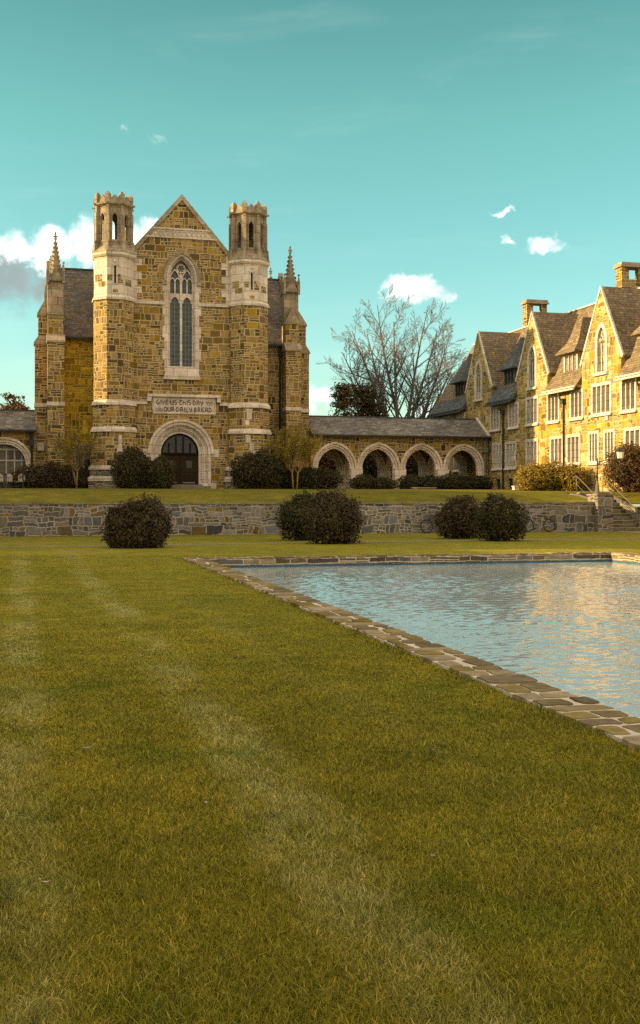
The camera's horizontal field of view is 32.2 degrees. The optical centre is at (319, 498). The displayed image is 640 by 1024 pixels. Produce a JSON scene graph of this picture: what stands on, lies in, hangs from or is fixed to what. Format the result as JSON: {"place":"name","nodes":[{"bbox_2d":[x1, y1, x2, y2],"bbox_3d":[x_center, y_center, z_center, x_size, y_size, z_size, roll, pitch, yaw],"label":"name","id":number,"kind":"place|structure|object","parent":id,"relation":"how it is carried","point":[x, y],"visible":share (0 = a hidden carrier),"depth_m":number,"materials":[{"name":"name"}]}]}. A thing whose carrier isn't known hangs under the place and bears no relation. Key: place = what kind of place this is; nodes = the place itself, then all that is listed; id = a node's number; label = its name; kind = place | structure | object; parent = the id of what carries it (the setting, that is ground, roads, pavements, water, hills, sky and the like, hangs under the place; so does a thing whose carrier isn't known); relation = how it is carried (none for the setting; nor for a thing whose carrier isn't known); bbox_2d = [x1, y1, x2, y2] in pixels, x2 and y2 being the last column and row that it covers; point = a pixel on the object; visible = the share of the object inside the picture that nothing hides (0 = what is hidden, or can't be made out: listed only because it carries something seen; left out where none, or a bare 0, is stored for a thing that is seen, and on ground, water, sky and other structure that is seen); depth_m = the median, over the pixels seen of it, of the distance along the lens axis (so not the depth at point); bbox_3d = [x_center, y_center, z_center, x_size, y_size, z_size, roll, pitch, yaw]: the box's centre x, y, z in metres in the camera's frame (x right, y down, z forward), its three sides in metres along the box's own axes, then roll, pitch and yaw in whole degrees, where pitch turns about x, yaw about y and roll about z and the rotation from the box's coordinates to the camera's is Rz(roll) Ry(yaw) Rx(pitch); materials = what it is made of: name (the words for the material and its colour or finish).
{"place":"outdoors","nodes":[
{"label":"outdoors","id":0,"kind":"place"},
{"bbox_2d":[0,488,639,1023],"bbox_3d":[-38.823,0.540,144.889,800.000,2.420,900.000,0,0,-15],"label":"lawn","id":1,"kind":"structure","parent":0,"point":[374,544],"depth_m":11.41,"materials":[{"name":"green plant"}]},
{"bbox_2d":[7,474,14,481],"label":"patio chair","id":2,"kind":"object","parent":1,"relation":"on","point":[10,476],"visible":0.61,"depth_m":76.69,"materials":[{"name":"beige paint"}]},
{"bbox_2d":[5,473,23,487],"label":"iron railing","id":3,"kind":"object","parent":1,"relation":"on","point":[22,477],"visible":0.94,"depth_m":76.05,"materials":[{"name":"black metal"}]},
{"bbox_2d":[0,392,29,409],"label":"oak tree","id":4,"kind":"object","parent":1,"relation":"on","point":[13,404],"visible":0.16,"depth_m":98.84,"materials":[{"name":"red plant"}]},
{"bbox_2d":[0,409,35,487],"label":"arcade","id":5,"kind":"object","parent":1,"relation":"on","point":[17,437],"visible":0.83,"depth_m":79.74,"materials":[{"name":"stone"}]},
{"bbox_2d":[0,444,25,487],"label":"window","id":6,"kind":"structure","parent":5,"relation":"in","point":[11,457],"depth_m":79.98,"materials":[{"name":"grey glass"}]},
{"bbox_2d":[15,474,24,487],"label":"patio chair","id":7,"kind":"object","parent":1,"relation":"on","point":[20,480],"visible":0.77,"depth_m":76.64,"materials":[{"name":"beige paint"}]},
{"bbox_2d":[4,459,89,487],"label":"spreading bush","id":8,"kind":"object","parent":1,"relation":"on","point":[50,475],"visible":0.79,"depth_m":77.51,"materials":[{"name":"green plant"}]},
{"bbox_2d":[47,426,103,487],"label":"crape myrtle","id":9,"kind":"object","parent":1,"relation":"on","point":[67,449],"visible":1,"depth_m":76.64,"materials":[{"name":"green plant"}]},
{"bbox_2d":[110,444,151,488],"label":"round bush","id":10,"kind":"object","parent":1,"relation":"on","point":[131,466],"visible":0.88,"depth_m":76.47,"materials":[{"name":"green plant"}]},
{"bbox_2d":[98,491,176,548],"bbox_3d":[-6.447,0.806,39.296,2.760,2.114,2.214,0,0,-15],"label":"lawn shrub","id":11,"kind":"object","parent":1,"relation":"on","point":[137,523],"visible":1,"depth_m":38.81,"materials":[{"name":"green plant"}]},
{"bbox_2d":[142,454,175,488],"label":"round bush","id":12,"kind":"object","parent":1,"relation":"on","point":[161,473],"visible":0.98,"depth_m":76.51,"materials":[{"name":"green plant"}]},
{"bbox_2d":[34,191,309,488],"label":"dining hall","id":13,"kind":"structure","parent":1,"relation":"on","point":[176,333],"depth_m":80.28,"materials":[{"name":"stone"}]},
{"bbox_2d":[74,443,90,469],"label":"window","id":14,"kind":"structure","parent":13,"relation":"in","point":[86,463],"depth_m":80.85,"materials":[{"name":"black glass"}]},
{"bbox_2d":[161,455,178,483],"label":"door","id":15,"kind":"structure","parent":13,"relation":"in","point":[175,459],"depth_m":80.69,"materials":[{"name":"brown wood"}]},
{"bbox_2d":[162,251,200,379],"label":"great window","id":16,"kind":"structure","parent":13,"relation":"in","point":[181,331],"depth_m":80.55,"materials":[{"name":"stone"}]},
{"bbox_2d":[180,456,197,484],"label":"door","id":17,"kind":"structure","parent":13,"relation":"in","point":[188,464],"depth_m":80.94,"materials":[{"name":"brown wood"}]},
{"bbox_2d":[228,447,286,488],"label":"round bush","id":18,"kind":"object","parent":1,"relation":"on","point":[259,472],"visible":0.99,"depth_m":78.74,"materials":[{"name":"green plant"}]},
{"bbox_2d":[263,424,324,488],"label":"crape myrtle","id":19,"kind":"object","parent":1,"relation":"on","point":[285,453],"visible":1,"depth_m":80.53,"materials":[{"name":"green plant"}]},
{"bbox_2d":[272,487,319,539],"bbox_3d":[-0.741,0.681,46.557,2.632,2.353,2.172,0,0,-30],"label":"lawn shrub","id":20,"kind":"object","parent":1,"relation":"on","point":[292,523],"visible":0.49,"depth_m":46.02,"materials":[{"name":"green plant"}]},
{"bbox_2d":[0,502,594,536],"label":"retaining wall","id":21,"kind":"structure","parent":1,"relation":"on","point":[45,519],"depth_m":53.65,"materials":[{"name":"grey stone"},{"name":"mortar"}]},
{"bbox_2d":[277,466,344,488],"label":"clipped hedge","id":22,"kind":"object","parent":1,"relation":"on","point":[311,478],"visible":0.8,"depth_m":81.69,"materials":[{"name":"green plant"}]},
{"bbox_2d":[318,452,335,472],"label":"court bush","id":23,"kind":"object","parent":1,"relation":"on","point":[326,459],"visible":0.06,"depth_m":95.87,"materials":[{"name":"orange plant"}]},
{"bbox_2d":[297,485,367,543],"bbox_3d":[0.476,0.659,43.038,2.854,2.396,2.702,0,0,-15],"label":"lawn shrub","id":24,"kind":"object","parent":1,"relation":"on","point":[332,518],"visible":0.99,"depth_m":42.46,"materials":[{"name":"green plant"}]},
{"bbox_2d":[327,381,358,415],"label":"conifer","id":25,"kind":"object","parent":1,"relation":"on","point":[343,391],"visible":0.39,"depth_m":104.41,"materials":[{"name":"brown plant"}]},
{"bbox_2d":[348,382,391,416],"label":"conifer","id":26,"kind":"object","parent":1,"relation":"on","point":[366,395],"visible":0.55,"depth_m":106.48,"materials":[{"name":"green plant"}]},
{"bbox_2d":[347,473,397,488],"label":"clipped hedge","id":27,"kind":"object","parent":1,"relation":"on","point":[364,481],"visible":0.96,"depth_m":83.01,"materials":[{"name":"green plant"}]},
{"bbox_2d":[362,454,391,478],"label":"court bush","id":28,"kind":"object","parent":1,"relation":"on","point":[369,465],"visible":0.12,"depth_m":97.48,"materials":[{"name":"green plant"}]},
{"bbox_2d":[316,283,467,417],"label":"bare tree","id":29,"kind":"object","parent":1,"relation":"on","point":[373,379],"visible":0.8,"depth_m":111.06,"materials":[{"name":"brown plant"}]},
{"bbox_2d":[309,415,490,488],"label":"arcade","id":30,"kind":"object","parent":1,"relation":"on","point":[348,444],"visible":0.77,"depth_m":87.55,"materials":[{"name":"stone"}]},
{"bbox_2d":[390,455,417,477],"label":"court bush","id":31,"kind":"object","parent":1,"relation":"on","point":[411,466],"visible":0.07,"depth_m":100.05,"materials":[{"name":"green plant"}]},
{"bbox_2d":[183,551,639,749],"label":"reflecting pool","id":32,"kind":"structure","parent":1,"relation":"in","point":[623,727],"depth_m":14.87,"materials":[{"name":"stone"}]},
{"bbox_2d":[411,487,436,488],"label":"stone bench","id":33,"kind":"object","parent":1,"relation":"on","point":[423,487],"visible":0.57,"depth_m":81.08,"materials":[{"name":"stone"}]},
{"bbox_2d":[420,512,443,532],"bbox_3d":[5.935,1.227,56.157,1.872,1.059,0.536,0,0,-15],"label":"bicycle","id":34,"kind":"object","parent":1,"relation":"on","point":[427,525],"visible":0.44,"depth_m":55.95,"materials":[{"name":"metal"}]},
{"bbox_2d":[394,473,493,488],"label":"clipped hedge","id":35,"kind":"object","parent":1,"relation":"on","point":[466,481],"visible":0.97,"depth_m":84.54,"materials":[{"name":"green plant"}]},
{"bbox_2d":[429,493,480,538],"bbox_3d":[6.043,0.794,48.378,2.560,2.127,2.167,0,0,-15],"label":"lawn shrub","id":36,"kind":"object","parent":1,"relation":"on","point":[455,518],"visible":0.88,"depth_m":47.94,"materials":[{"name":"green plant"}]},
{"bbox_2d":[469,491,529,540],"bbox_3d":[7.522,0.769,45.716,2.344,2.178,2.381,0,0,29],"label":"lawn shrub","id":37,"kind":"object","parent":1,"relation":"on","point":[499,518],"visible":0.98,"depth_m":45.20,"materials":[{"name":"green plant"}]},
{"bbox_2d":[426,262,639,503],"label":"dormitory","id":38,"kind":"structure","parent":1,"relation":"on","point":[542,386],"depth_m":78.64,"materials":[{"name":"stone"}]},
{"bbox_2d":[452,457,457,472],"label":"window","id":39,"kind":"structure","parent":38,"relation":"in","point":[455,467],"depth_m":95.77,"materials":[{"name":"glass"}]},
{"bbox_2d":[457,412,464,417],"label":"window","id":40,"kind":"structure","parent":38,"relation":"in","point":[462,414],"depth_m":94.10,"materials":[{"name":"stone"}]},
{"bbox_2d":[473,359,482,401],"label":"window","id":41,"kind":"structure","parent":38,"relation":"in","point":[477,394],"depth_m":90.92,"materials":[{"name":"stone"}]},
{"bbox_2d":[488,405,499,432],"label":"window","id":42,"kind":"structure","parent":38,"relation":"in","point":[494,412],"depth_m":87.71,"materials":[{"name":"stone"}]},
{"bbox_2d":[490,442,501,470],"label":"window","id":43,"kind":"structure","parent":38,"relation":"in","point":[496,447],"depth_m":87.24,"materials":[{"name":"glass"}]},
{"bbox_2d":[503,441,516,469],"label":"window","id":44,"kind":"structure","parent":38,"relation":"in","point":[511,446],"depth_m":84.87,"materials":[{"name":"glass"}]},
{"bbox_2d":[506,401,518,429],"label":"window","id":45,"kind":"structure","parent":38,"relation":"in","point":[513,407],"depth_m":84.35,"materials":[{"name":"stone"}]},
{"bbox_2d":[524,395,538,426],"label":"window","id":46,"kind":"structure","parent":38,"relation":"in","point":[531,403],"depth_m":81.36,"materials":[{"name":"stone"}]},
{"bbox_2d":[525,438,537,467],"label":"window","id":47,"kind":"structure","parent":38,"relation":"in","point":[531,445],"depth_m":81.40,"materials":[{"name":"glass"}]},
{"bbox_2d":[525,343,537,390],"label":"window","id":48,"kind":"structure","parent":38,"relation":"in","point":[530,382],"depth_m":81.30,"materials":[{"name":"stone"}]},
{"bbox_2d":[545,393,559,424],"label":"window","id":49,"kind":"structure","parent":38,"relation":"in","point":[553,403],"depth_m":78.09,"materials":[{"name":"stone"}]},
{"bbox_2d":[550,435,561,465],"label":"window","id":50,"kind":"structure","parent":38,"relation":"in","point":[555,441],"depth_m":77.65,"materials":[{"name":"stone"}]},
{"bbox_2d":[566,433,580,465],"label":"window","id":51,"kind":"structure","parent":38,"relation":"in","point":[573,441],"depth_m":75.26,"materials":[{"name":"stone"}]},
{"bbox_2d":[568,388,583,421],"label":"window","id":52,"kind":"structure","parent":38,"relation":"in","point":[576,397],"depth_m":74.82,"materials":[{"name":"stone"}]},
{"bbox_2d":[586,430,598,464],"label":"window","id":53,"kind":"structure","parent":38,"relation":"in","point":[593,436],"depth_m":72.52,"materials":[{"name":"stone"}]},
{"bbox_2d":[589,381,611,417],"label":"window","id":54,"kind":"structure","parent":38,"relation":"in","point":[601,393],"depth_m":71.40,"materials":[{"name":"stone"}]},
{"bbox_2d":[593,322,607,376],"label":"window","id":55,"kind":"structure","parent":38,"relation":"in","point":[602,366],"depth_m":71.59,"materials":[{"name":"stone"}]},
{"bbox_2d":[601,428,614,463],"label":"window","id":56,"kind":"structure","parent":38,"relation":"in","point":[608,434],"depth_m":70.60,"materials":[{"name":"stone"}]},
{"bbox_2d":[618,378,636,413],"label":"window","id":57,"kind":"structure","parent":38,"relation":"in","point":[628,388],"depth_m":68.45,"materials":[{"name":"stone"}]},
{"bbox_2d":[624,426,639,448],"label":"window","id":58,"kind":"structure","parent":38,"relation":"in","point":[631,433],"depth_m":67.98,"materials":[{"name":"stone"}]},
{"bbox_2d":[522,512,554,531],"bbox_3d":[11.323,1.227,57.600,1.916,1.059,0.536,0,0,-15],"label":"bicycle","id":59,"kind":"object","parent":1,"relation":"on","point":[540,525],"visible":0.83,"depth_m":57.60,"materials":[{"name":"metal"}]},
{"bbox_2d":[513,459,591,490],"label":"wide bush","id":60,"kind":"object","parent":1,"relation":"on","point":[552,476],"visible":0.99,"depth_m":72.63,"materials":[{"name":"plant"}]},
{"bbox_2d":[569,493,614,531],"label":"stone pier","id":61,"kind":"structure","parent":1,"relation":"on","point":[603,513],"depth_m":58.45,"materials":[{"name":"grey stone"}]},
{"bbox_2d":[594,447,624,493],"bbox_3d":[15.376,-1.485,58.990,1.720,2.500,0.462,0,0,-15],"label":"lamp post","id":62,"kind":"object","parent":61,"relation":"on","point":[620,453],"visible":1,"depth_m":58.88,"materials":[{"name":"metal"}]},
{"bbox_2d":[576,493,639,530],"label":"stone steps","id":63,"kind":"structure","parent":1,"relation":"on","point":[622,521],"depth_m":60.07,"materials":[{"name":"grey stone"}]},
{"bbox_2d":[574,476,593,494],"bbox_3d":[14.942,0.189,60.919,0.052,2.922,4.194,0,0,-15],"label":"handrail","id":64,"kind":"object","parent":63,"relation":"on","point":[583,483],"visible":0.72,"depth_m":62.17,"materials":[{"name":"metal"}]},
{"bbox_2d":[600,476,638,526],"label":"handrail","id":65,"kind":"object","parent":63,"relation":"on","point":[618,500],"visible":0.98,"depth_m":61.11,"materials":[{"name":"metal"}]},
{"bbox_2d":[598,439,639,491],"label":"tall bush","id":66,"kind":"object","parent":1,"relation":"on","point":[625,473],"visible":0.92,"depth_m":64.56,"materials":[{"name":"red plant"}]},
{"bbox_2d":[610,493,639,526],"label":"retaining wall","id":67,"kind":"structure","parent":1,"relation":"on","point":[630,508],"depth_m":60.47,"materials":[{"name":"grey stone"}]},
{"bbox_2d":[0,531,639,547],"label":"path","id":68,"kind":"structure","parent":0,"point":[355,542],"depth_m":44.83,"materials":[{"name":"grey stone"}]},
{"bbox_2d":[0,0,639,505],"label":"sky","id":69,"kind":"structure","parent":0,"point":[481,158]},
{"bbox_2d":[231,562,639,717],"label":"water","id":70,"kind":"structure","parent":0,"point":[572,628],"depth_m":19.87,"materials":[{"name":"blue liquid"}]}
]}

